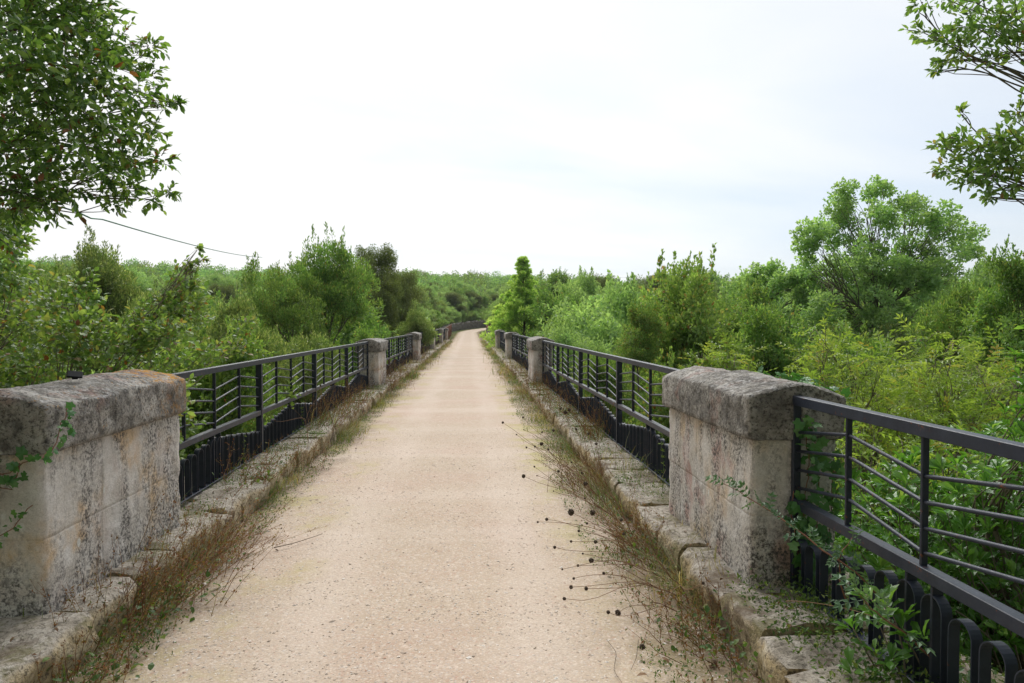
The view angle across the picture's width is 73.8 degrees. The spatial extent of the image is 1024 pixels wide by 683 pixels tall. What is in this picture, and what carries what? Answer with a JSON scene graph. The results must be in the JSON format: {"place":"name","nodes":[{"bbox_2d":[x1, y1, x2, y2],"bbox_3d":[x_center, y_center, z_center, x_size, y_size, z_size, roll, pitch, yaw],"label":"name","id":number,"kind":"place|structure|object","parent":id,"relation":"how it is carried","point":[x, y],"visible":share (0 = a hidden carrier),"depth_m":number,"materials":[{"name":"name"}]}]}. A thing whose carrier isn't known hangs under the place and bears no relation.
{"place":"outdoors","nodes":[
{"label":"outdoors","id":0,"kind":"place"},
{"bbox_2d":[67,328,761,682],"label":"path","id":1,"kind":"structure","parent":0,"point":[458,390],"depth_m":4.31,"materials":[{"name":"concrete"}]},
{"bbox_2d":[27,623,168,682],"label":"dry weed clump","id":2,"kind":"object","parent":1,"relation":"on","point":[96,676],"visible":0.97,"depth_m":3.01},
{"bbox_2d":[29,532,197,673],"bbox_3d":[-2.139,1.268,3.453,0.792,0.528,0.765,0,1,-4],"label":"dry weed clump","id":3,"kind":"object","parent":1,"relation":"on","point":[97,602],"visible":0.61,"depth_m":3.43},
{"bbox_2d":[67,487,296,662],"bbox_3d":[-1.915,1.208,3.946,1.137,0.649,1.520,0,1,-4],"label":"dry weed clump","id":4,"kind":"object","parent":1,"relation":"on","point":[181,586],"visible":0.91,"depth_m":3.86,"materials":[{"name":"plant"}]},
{"bbox_2d":[2,330,464,682],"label":"verge grass","id":5,"kind":"structure","parent":1,"relation":"on","point":[350,426],"depth_m":7.13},
{"bbox_2d":[170,487,327,594],"bbox_3d":[-2.012,1.247,4.689,0.854,0.523,1.225,1,2,33],"label":"dry weed clump","id":6,"kind":"object","parent":1,"relation":"on","point":[215,540],"visible":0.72,"depth_m":4.64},
{"bbox_2d":[58,341,448,682],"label":"herbs","id":7,"kind":"object","parent":1,"relation":"on","point":[183,616],"visible":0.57,"depth_m":5.73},
{"bbox_2d":[277,429,345,472],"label":"dry weed clump","id":8,"kind":"object","parent":1,"relation":"on","point":[307,458],"visible":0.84,"depth_m":7.46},
{"bbox_2d":[72,428,755,682],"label":"loose pebbles","id":9,"kind":"object","parent":1,"relation":"on","point":[469,657],"visible":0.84,"depth_m":3.93,"materials":[{"name":"gravel"}]},
{"bbox_2d":[10,356,832,682],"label":"dry grass","id":10,"kind":"structure","parent":1,"relation":"on","point":[356,448],"depth_m":4.52,"materials":[{"name":"brown plant"}]},
{"bbox_2d":[525,429,617,519],"bbox_3d":[0.488,1.085,5.446,0.728,0.760,0.269,-1,2,-26],"label":"dried wild carrot","id":11,"kind":"object","parent":1,"relation":"on","point":[542,443],"visible":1,"depth_m":5.41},
{"bbox_2d":[522,466,623,527],"bbox_3d":[0.469,1.190,5.101,0.320,0.569,0.857,1,2,44],"label":"dried wild carrot","id":12,"kind":"object","parent":1,"relation":"on","point":[523,475],"visible":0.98,"depth_m":5.06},
{"bbox_2d":[526,433,626,510],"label":"dry weed clump","id":13,"kind":"object","parent":1,"relation":"on","point":[590,469],"visible":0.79,"depth_m":6.54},
{"bbox_2d":[537,509,650,560],"bbox_3d":[0.584,1.265,4.361,0.828,0.456,0.256,0,2,-17],"label":"dried wild carrot","id":14,"kind":"object","parent":1,"relation":"on","point":[571,512],"visible":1,"depth_m":4.39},
{"bbox_2d":[562,432,633,537],"bbox_3d":[0.606,1.084,5.075,0.524,0.781,0.331,-1,2,-36],"label":"dried wild carrot","id":15,"kind":"object","parent":1,"relation":"on","point":[596,444],"visible":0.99,"depth_m":5.06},
{"bbox_2d":[553,481,654,570],"bbox_3d":[0.549,1.189,4.251,0.804,0.614,0.211,-1,2,-34],"label":"dried wild carrot","id":16,"kind":"object","parent":1,"relation":"on","point":[585,483],"visible":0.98,"depth_m":4.24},
{"bbox_2d":[561,540,665,580],"bbox_3d":[0.650,1.318,3.937,0.828,0.372,0.198,-1,2,-39],"label":"dried wild carrot","id":17,"kind":"object","parent":1,"relation":"on","point":[624,563],"visible":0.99,"depth_m":3.91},
{"bbox_2d":[562,558,676,600],"bbox_3d":[0.624,1.321,3.712,0.914,0.377,0.113,-1,2,-33],"label":"dried wild carrot","id":18,"kind":"object","parent":1,"relation":"on","point":[591,560],"visible":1,"depth_m":3.66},
{"bbox_2d":[588,487,697,597],"bbox_3d":[0.924,1.274,4.680,0.738,0.474,1.499,0,1,-4],"label":"dry weed clump","id":19,"kind":"object","parent":1,"relation":"on","point":[635,526],"visible":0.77,"depth_m":4.73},
{"bbox_2d":[620,518,704,649],"bbox_3d":[0.726,1.242,3.347,0.398,0.552,1.193,0,1,9],"label":"dried wild carrot","id":20,"kind":"object","parent":1,"relation":"on","point":[641,644],"visible":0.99,"depth_m":3.60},
{"bbox_2d":[608,553,778,682],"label":"dry weed clump","id":21,"kind":"object","parent":1,"relation":"on","point":[713,637],"visible":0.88,"depth_m":3.40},
{"bbox_2d":[482,341,1004,682],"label":"herbs","id":22,"kind":"object","parent":1,"relation":"on","point":[811,606],"visible":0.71,"depth_m":3.24,"materials":[{"name":"plant"}]},
{"bbox_2d":[436,289,487,339],"bbox_3d":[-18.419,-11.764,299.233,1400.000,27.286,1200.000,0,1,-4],"label":"terrain","id":23,"kind":"structure","parent":0,"point":[453,333],"depth_m":106.75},
{"bbox_2d":[0,254,87,358],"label":"wild olive tree","id":24,"kind":"object","parent":23,"relation":"on","point":[46,269],"visible":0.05,"depth_m":15.91,"materials":[{"name":"green plant"}]},
{"bbox_2d":[0,0,189,301],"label":"oak tree","id":25,"kind":"object","parent":23,"relation":"on","point":[64,78],"visible":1,"depth_m":4.62,"materials":[{"name":"green plant"}]},
{"bbox_2d":[41,222,150,371],"bbox_3d":[-9.069,4.025,14.947,1.766,13.198,2.146,0,1,11],"label":"wild olive tree","id":26,"kind":"object","parent":23,"relation":"on","point":[111,277],"visible":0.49,"depth_m":14.68,"materials":[{"name":"green plant"}]},
{"bbox_2d":[0,214,255,459],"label":"oak tree","id":27,"kind":"object","parent":23,"relation":"on","point":[27,356],"visible":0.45,"depth_m":6.08,"materials":[{"name":"green plant"}]},
{"bbox_2d":[111,264,162,299],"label":"oak tree","id":28,"kind":"object","parent":23,"relation":"on","point":[146,281],"visible":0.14,"depth_m":61.06,"materials":[{"name":"green plant"}]},
{"bbox_2d":[116,279,217,381],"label":"wild olive tree","id":29,"kind":"object","parent":23,"relation":"on","point":[134,304],"visible":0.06,"depth_m":13.58,"materials":[{"name":"green plant"}]},
{"bbox_2d":[139,310,300,476],"bbox_3d":[-3.655,5.552,8.470,2.238,11.888,1.963,-1,2,-19],"label":"oak tree","id":30,"kind":"object","parent":23,"relation":"on","point":[223,377],"visible":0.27,"depth_m":8.14,"materials":[{"name":"green plant"}]},
{"bbox_2d":[206,282,236,304],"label":"holm oak","id":31,"kind":"object","parent":23,"relation":"on","point":[228,291],"visible":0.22,"depth_m":77.51,"materials":[{"name":"green plant"}]},
{"bbox_2d":[205,270,241,287],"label":"oak tree","id":32,"kind":"object","parent":23,"relation":"on","point":[218,279],"visible":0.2,"depth_m":99.03,"materials":[{"name":"green plant"}]},
{"bbox_2d":[182,277,291,424],"bbox_3d":[-5.051,4.879,12.770,1.627,12.156,1.976,1,2,31],"label":"wild olive tree","id":33,"kind":"object","parent":23,"relation":"on","point":[218,330],"visible":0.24,"depth_m":12.39,"materials":[{"name":"green plant"}]},
{"bbox_2d":[185,290,288,337],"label":"oak tree","id":34,"kind":"object","parent":23,"relation":"on","point":[211,302],"depth_m":29.14,"materials":[{"name":"green plant"}]},
{"bbox_2d":[235,251,331,369],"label":"wild olive tree","id":35,"kind":"object","parent":23,"relation":"on","point":[290,298],"visible":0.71,"depth_m":18.64,"materials":[{"name":"plant"}]},
{"bbox_2d":[63,207,253,256],"bbox_3d":[-5.173,-1.680,12.105,0.057,0.993,14.272,0,1,-14],"label":"cable","id":36,"kind":"object","parent":35,"relation":"attached to","point":[144,231],"visible":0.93,"depth_m":7.08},
{"bbox_2d":[263,322,344,420],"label":"wild olive tree","id":37,"kind":"object","parent":23,"relation":"on","point":[296,347],"visible":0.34,"depth_m":14.48,"materials":[{"name":"green plant"}]},
{"bbox_2d":[258,281,399,371],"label":"oak tree","id":38,"kind":"object","parent":23,"relation":"on","point":[347,334],"visible":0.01,"depth_m":26.83,"materials":[{"name":"green plant"}]},
{"bbox_2d":[287,221,384,356],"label":"wild olive tree","id":39,"kind":"object","parent":23,"relation":"on","point":[341,276],"visible":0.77,"depth_m":20.66,"materials":[{"name":"plant"}]},
{"bbox_2d":[343,319,391,377],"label":"oak tree","id":40,"kind":"object","parent":23,"relation":"on","point":[362,335],"visible":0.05,"depth_m":23.68,"materials":[{"name":"green plant"}]},
{"bbox_2d":[352,242,404,330],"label":"holm oak","id":41,"kind":"object","parent":23,"relation":"on","point":[381,264],"visible":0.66,"depth_m":30.66,"materials":[{"name":"green plant"}]},
{"bbox_2d":[381,269,423,339],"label":"holm oak","id":42,"kind":"object","parent":23,"relation":"on","point":[403,302],"visible":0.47,"depth_m":35.48,"materials":[{"name":"green plant"}]},
{"bbox_2d":[393,300,438,354],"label":"wild olive tree","id":43,"kind":"object","parent":23,"relation":"on","point":[416,322],"visible":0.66,"depth_m":32.64,"materials":[{"name":"green plant"}]},
{"bbox_2d":[443,293,468,322],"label":"holm oak","id":44,"kind":"object","parent":23,"relation":"on","point":[456,297],"visible":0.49,"depth_m":118.83,"materials":[{"name":"green plant"}]},
{"bbox_2d":[440,320,485,331],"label":"dry stone wall","id":45,"kind":"structure","parent":23,"relation":"on","point":[467,325],"depth_m":118.19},
{"bbox_2d":[0,255,971,308],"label":"distant wood","id":46,"kind":"object","parent":23,"relation":"on","point":[488,281],"visible":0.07,"depth_m":207.19,"materials":[{"name":"plant"}]},
{"bbox_2d":[0,339,1004,682],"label":"stone bridge","id":47,"kind":"structure","parent":23,"relation":"on","point":[780,661],"depth_m":3.69,"materials":[{"name":"stone"}]},
{"bbox_2d":[0,369,186,617],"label":"stone pillar","id":48,"kind":"structure","parent":47,"relation":"on","point":[112,468],"depth_m":3.60,"materials":[{"name":"stone"}]},
{"bbox_2d":[0,503,32,547],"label":"ivy","id":49,"kind":"object","parent":48,"relation":"attached to","point":[20,516],"visible":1,"depth_m":3.17,"materials":[{"name":"green plant"}]},
{"bbox_2d":[0,445,41,489],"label":"ivy","id":50,"kind":"object","parent":48,"relation":"attached to","point":[13,466],"visible":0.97,"depth_m":3.15,"materials":[{"name":"green plant"}]},
{"bbox_2d":[34,402,76,463],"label":"ivy","id":51,"kind":"object","parent":48,"relation":"attached to","point":[46,457],"visible":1,"depth_m":3.25,"materials":[{"name":"green plant"}]},
{"bbox_2d":[202,435,336,499],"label":"dry weed clump","id":52,"kind":"object","parent":47,"relation":"on","point":[268,473],"visible":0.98,"depth_m":6.22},
{"bbox_2d":[172,341,368,503],"bbox_3d":[-2.880,0.639,9.947,0.062,1.022,10.394,0,1,-4],"label":"metal railing","id":53,"kind":"object","parent":47,"relation":"on","point":[198,467],"visible":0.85,"depth_m":7.20,"materials":[{"name":"metal"}]},
{"bbox_2d":[295,383,374,431],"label":"dry weed clump","id":54,"kind":"object","parent":47,"relation":"on","point":[326,408],"visible":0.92,"depth_m":9.38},
{"bbox_2d":[324,384,380,422],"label":"dry weed clump","id":55,"kind":"object","parent":47,"relation":"on","point":[354,414],"visible":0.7,"depth_m":10.61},
{"bbox_2d":[334,373,380,407],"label":"dry weed clump","id":56,"kind":"object","parent":47,"relation":"on","point":[348,386],"visible":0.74,"depth_m":12.13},
{"bbox_2d":[355,338,387,386],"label":"stone pillar","id":57,"kind":"structure","parent":47,"relation":"on","point":[377,348],"depth_m":15.14,"materials":[{"name":"stone"}]},
{"bbox_2d":[384,334,412,375],"bbox_3d":[-3.600,0.345,21.648,0.062,1.022,10.184,0,1,-4],"label":"metal railing","id":58,"kind":"object","parent":47,"relation":"on","point":[399,349],"visible":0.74,"depth_m":21.65,"materials":[{"name":"metal"}]},
{"bbox_2d":[380,358,419,390],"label":"dry weed clump","id":59,"kind":"object","parent":47,"relation":"on","point":[391,379],"visible":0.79,"depth_m":15.73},
{"bbox_2d":[405,332,421,359],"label":"stone pillar","id":60,"kind":"structure","parent":47,"relation":"on","point":[417,337],"depth_m":26.74,"materials":[{"name":"stone"}]},
{"bbox_2d":[504,332,518,358],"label":"stone pillar","id":61,"kind":"structure","parent":47,"relation":"on","point":[508,342],"depth_m":27.95,"materials":[{"name":"stone"}]},
{"bbox_2d":[512,334,530,370],"bbox_3d":[0.335,0.315,22.828,0.062,1.022,10.284,0,1,-4],"label":"metal railing","id":62,"kind":"object","parent":47,"relation":"on","point":[521,350],"visible":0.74,"depth_m":23.45,"materials":[{"name":"metal"}]},
{"bbox_2d":[526,336,554,383],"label":"stone pillar","id":63,"kind":"structure","parent":47,"relation":"on","point":[534,345],"depth_m":16.26,"materials":[{"name":"stone"}]},
{"bbox_2d":[515,376,566,406],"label":"dry weed clump","id":64,"kind":"object","parent":47,"relation":"on","point":[537,396],"visible":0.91,"depth_m":12.44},
{"bbox_2d":[526,384,611,419],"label":"dry weed clump","id":65,"kind":"object","parent":47,"relation":"on","point":[550,403],"visible":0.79,"depth_m":10.59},
{"bbox_2d":[558,393,630,442],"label":"dry weed clump","id":66,"kind":"object","parent":47,"relation":"on","point":[589,426],"visible":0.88,"depth_m":8.46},
{"bbox_2d":[542,340,679,485],"bbox_3d":[1.079,0.620,10.732,0.062,1.022,11.086,0,1,-4],"label":"metal railing","id":67,"kind":"object","parent":47,"relation":"on","point":[641,441],"visible":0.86,"depth_m":7.94,"materials":[{"name":"metal"}]},
{"bbox_2d":[662,366,845,588],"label":"stone pillar","id":68,"kind":"structure","parent":47,"relation":"on","point":[737,425],"depth_m":3.81,"materials":[{"name":"stone"}]},
{"bbox_2d":[758,366,855,421],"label":"ivy","id":69,"kind":"object","parent":68,"relation":"attached to","point":[804,379],"visible":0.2,"depth_m":4.10,"materials":[{"name":"green plant"}]},
{"bbox_2d":[783,415,844,589],"bbox_3d":[1.602,0.911,3.592,0.349,1.054,0.141,0,1,-4],"label":"ivy","id":70,"kind":"object","parent":68,"relation":"attached to","point":[819,462],"visible":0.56,"depth_m":3.58,"materials":[{"name":"green plant"}]},
{"bbox_2d":[705,474,886,608],"bbox_3d":[1.266,0.933,3.090,0.832,0.586,0.249,1,2,31],"label":"lentisk branch","id":71,"kind":"object","parent":47,"relation":"on","point":[786,536],"visible":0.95,"depth_m":3.07,"materials":[{"name":"green plant"}]},
{"bbox_2d":[827,522,862,616],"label":"lentisk branch","id":72,"kind":"object","parent":47,"relation":"on","point":[842,549],"visible":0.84,"depth_m":2.92,"materials":[{"name":"green plant"}]},
{"bbox_2d":[830,571,969,681],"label":"lentisk branch","id":73,"kind":"object","parent":47,"relation":"on","point":[882,594],"visible":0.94,"depth_m":2.51,"materials":[{"name":"green plant"}]},
{"bbox_2d":[789,395,1023,682],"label":"metal railing","id":74,"kind":"object","parent":47,"relation":"on","point":[935,609],"visible":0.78,"depth_m":2.61,"materials":[{"name":"metal"}]},
{"bbox_2d":[479,255,538,348],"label":"pine tree","id":75,"kind":"object","parent":23,"relation":"on","point":[516,306],"visible":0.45,"depth_m":43.49,"materials":[{"name":"plant"}]},
{"bbox_2d":[524,284,576,336],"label":"oak tree","id":76,"kind":"object","parent":23,"relation":"on","point":[545,295],"visible":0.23,"depth_m":39.97,"materials":[{"name":"green plant"}]},
{"bbox_2d":[534,266,572,297],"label":"oak tree","id":77,"kind":"object","parent":23,"relation":"on","point":[554,277],"visible":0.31,"depth_m":69.03,"materials":[{"name":"green plant"}]},
{"bbox_2d":[520,298,599,357],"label":"oak tree","id":78,"kind":"object","parent":23,"relation":"on","point":[553,319],"visible":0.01,"depth_m":35.84,"materials":[{"name":"green plant"}]},
{"bbox_2d":[548,265,605,316],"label":"oak tree","id":79,"kind":"object","parent":23,"relation":"on","point":[583,282],"visible":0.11,"depth_m":44.08,"materials":[{"name":"green plant"}]},
{"bbox_2d":[549,318,614,391],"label":"oak tree","id":80,"kind":"object","parent":23,"relation":"on","point":[563,336],"visible":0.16,"depth_m":21.59,"materials":[{"name":"green plant"}]},
{"bbox_2d":[555,353,642,422],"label":"scrub bush","id":81,"kind":"object","parent":23,"relation":"on","point":[627,378],"visible":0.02,"depth_m":18.43,"materials":[{"name":"green plant"}]},
{"bbox_2d":[535,269,663,377],"bbox_3d":[3.959,11.786,25.742,6.196,29.246,6.386,0,1,4],"label":"oak tree","id":82,"kind":"object","parent":23,"relation":"on","point":[613,325],"visible":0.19,"depth_m":25.57,"materials":[{"name":"green plant"}]},
{"bbox_2d":[583,342,655,423],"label":"oak tree","id":83,"kind":"object","parent":23,"relation":"on","point":[601,369],"visible":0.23,"depth_m":12.94,"materials":[{"name":"green plant"}]},
{"bbox_2d":[613,296,668,410],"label":"oak tree","id":84,"kind":"object","parent":23,"relation":"on","point":[643,323],"visible":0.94,"depth_m":14.27,"materials":[{"name":"green plant"}]},
{"bbox_2d":[626,346,734,443],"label":"oak tree","id":85,"kind":"object","parent":23,"relation":"on","point":[663,411],"visible":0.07,"depth_m":9.21,"materials":[{"name":"green plant"}]},
{"bbox_2d":[618,243,761,402],"bbox_3d":[3.953,6.368,15.714,2.821,17.080,3.215,0,1,-15],"label":"oak tree","id":86,"kind":"object","parent":23,"relation":"on","point":[689,311],"visible":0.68,"depth_m":14.96,"materials":[{"name":"green plant"}]},
{"bbox_2d":[678,328,778,371],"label":"ash shrub","id":87,"kind":"object","parent":23,"relation":"on","point":[732,361],"visible":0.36,"depth_m":9.67,"materials":[{"name":"green plant"}]},
{"bbox_2d":[707,275,783,356],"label":"oak tree","id":88,"kind":"object","parent":23,"relation":"on","point":[755,294],"visible":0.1,"depth_m":18.95,"materials":[{"name":"green plant"}]},
{"bbox_2d":[732,296,812,378],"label":"oak tree","id":89,"kind":"object","parent":23,"relation":"on","point":[769,335],"visible":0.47,"depth_m":15.73,"materials":[{"name":"green plant"}]},
{"bbox_2d":[716,281,831,349],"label":"oak tree","id":90,"kind":"object","parent":23,"relation":"on","point":[722,287],"depth_m":26.62,"materials":[{"name":"green plant"}]},
{"bbox_2d":[721,257,832,321],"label":"oak tree","id":91,"kind":"object","parent":23,"relation":"on","point":[775,277],"visible":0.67,"depth_m":25.75,"materials":[{"name":"green plant"}]},
{"bbox_2d":[742,296,811,355],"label":"oak tree","id":92,"kind":"object","parent":23,"relation":"on","point":[781,300],"visible":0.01,"depth_m":24.53,"materials":[{"name":"green plant"}]},
{"bbox_2d":[782,323,860,370],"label":"oak tree","id":93,"kind":"object","parent":23,"relation":"on","point":[845,353],"depth_m":19.35,"materials":[{"name":"green plant"}]},
{"bbox_2d":[776,302,932,570],"bbox_3d":[4.005,1.992,7.895,2.020,4.892,2.840,0,2,18],"label":"ash shrub","id":94,"kind":"object","parent":23,"relation":"on","point":[861,384],"visible":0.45,"depth_m":7.42,"materials":[{"name":"green plant"}]},
{"bbox_2d":[799,323,929,364],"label":"holm oak","id":95,"kind":"object","parent":23,"relation":"on","point":[902,343],"visible":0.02,"depth_m":22.10,"materials":[{"name":"green plant"}]},
{"bbox_2d":[802,320,933,471],"bbox_3d":[6.713,6.425,13.175,2.487,13.690,2.754,-1,2,-34],"label":"wild olive tree","id":96,"kind":"object","parent":23,"relation":"on","point":[865,342],"visible":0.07,"depth_m":12.99,"materials":[{"name":"plant"}]},
{"bbox_2d":[832,422,903,548],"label":"scrub bush","id":97,"kind":"object","parent":23,"relation":"on","point":[883,472],"depth_m":8.45,"materials":[{"name":"plant"}]},
{"bbox_2d":[833,584,929,681],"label":"strawberry tree","id":98,"kind":"object","parent":23,"relation":"on","point":[900,616],"visible":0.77,"depth_m":2.64,"materials":[{"name":"green plant"}]},
{"bbox_2d":[786,174,999,355],"bbox_3d":[13.894,1.055,25.199,9.278,14.545,4.697,0,1,-4],"label":"oak tree","id":99,"kind":"object","parent":23,"relation":"on","point":[916,273],"visible":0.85,"depth_m":24.10,"materials":[{"name":"green plant"}]},
{"bbox_2d":[834,399,1012,576],"bbox_3d":[3.169,2.291,5.460,1.378,3.701,2.357,1,2,30],"label":"ash shrub","id":100,"kind":"object","parent":23,"relation":"on","point":[863,453],"visible":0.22,"depth_m":5.10,"materials":[{"name":"green plant"}]},
{"bbox_2d":[833,417,1023,601],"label":"strawberry tree","id":101,"kind":"object","parent":23,"relation":"on","point":[994,427],"visible":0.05,"depth_m":5.30,"materials":[{"name":"green plant"}]},
{"bbox_2d":[834,417,1023,673],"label":"strawberry tree","id":102,"kind":"object","parent":23,"relation":"on","point":[959,522],"visible":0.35,"depth_m":4.00,"materials":[{"name":"green plant"}]},
{"bbox_2d":[857,340,1023,528],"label":"wild olive tree","id":103,"kind":"object","parent":23,"relation":"on","point":[983,353],"visible":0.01,"depth_m":10.98,"materials":[{"name":"green plant"}]},
{"bbox_2d":[865,305,1023,472],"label":"ash shrub","id":104,"kind":"object","parent":23,"relation":"on","point":[947,418],"visible":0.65,"depth_m":7.09,"materials":[{"name":"green plant"}]},
{"bbox_2d":[902,260,1011,419],"bbox_3d":[9.368,5.156,14.025,1.822,13.614,2.213,-1,2,-40],"label":"wild olive tree","id":105,"kind":"object","parent":23,"relation":"on","point":[954,301],"visible":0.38,"depth_m":13.89,"materials":[{"name":"plant"}]},
{"bbox_2d":[898,0,1023,206],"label":"oak tree","id":106,"kind":"object","parent":23,"relation":"on","point":[995,148],"visible":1,"depth_m":4.13,"materials":[{"name":"green plant"}]},
{"bbox_2d":[950,325,1023,669],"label":"strawberry tree","id":107,"kind":"object","parent":23,"relation":"on","point":[1018,424],"visible":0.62,"depth_m":3.98,"materials":[{"name":"green plant"}]},
{"bbox_2d":[958,234,1023,393],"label":"oak tree","id":108,"kind":"object","parent":23,"relation":"on","point":[1008,278],"visible":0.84,"depth_m":12.08,"materials":[{"name":"green plant"}]},
{"bbox_2d":[0,0,1023,284],"label":"sky","id":109,"kind":"structure","parent":0,"point":[461,136],"materials":[{"name":"white"}]},
{"bbox_2d":[477,330,869,681],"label":"verge grass","id":110,"kind":"structure","parent":0,"point":[570,448],"depth_m":6.06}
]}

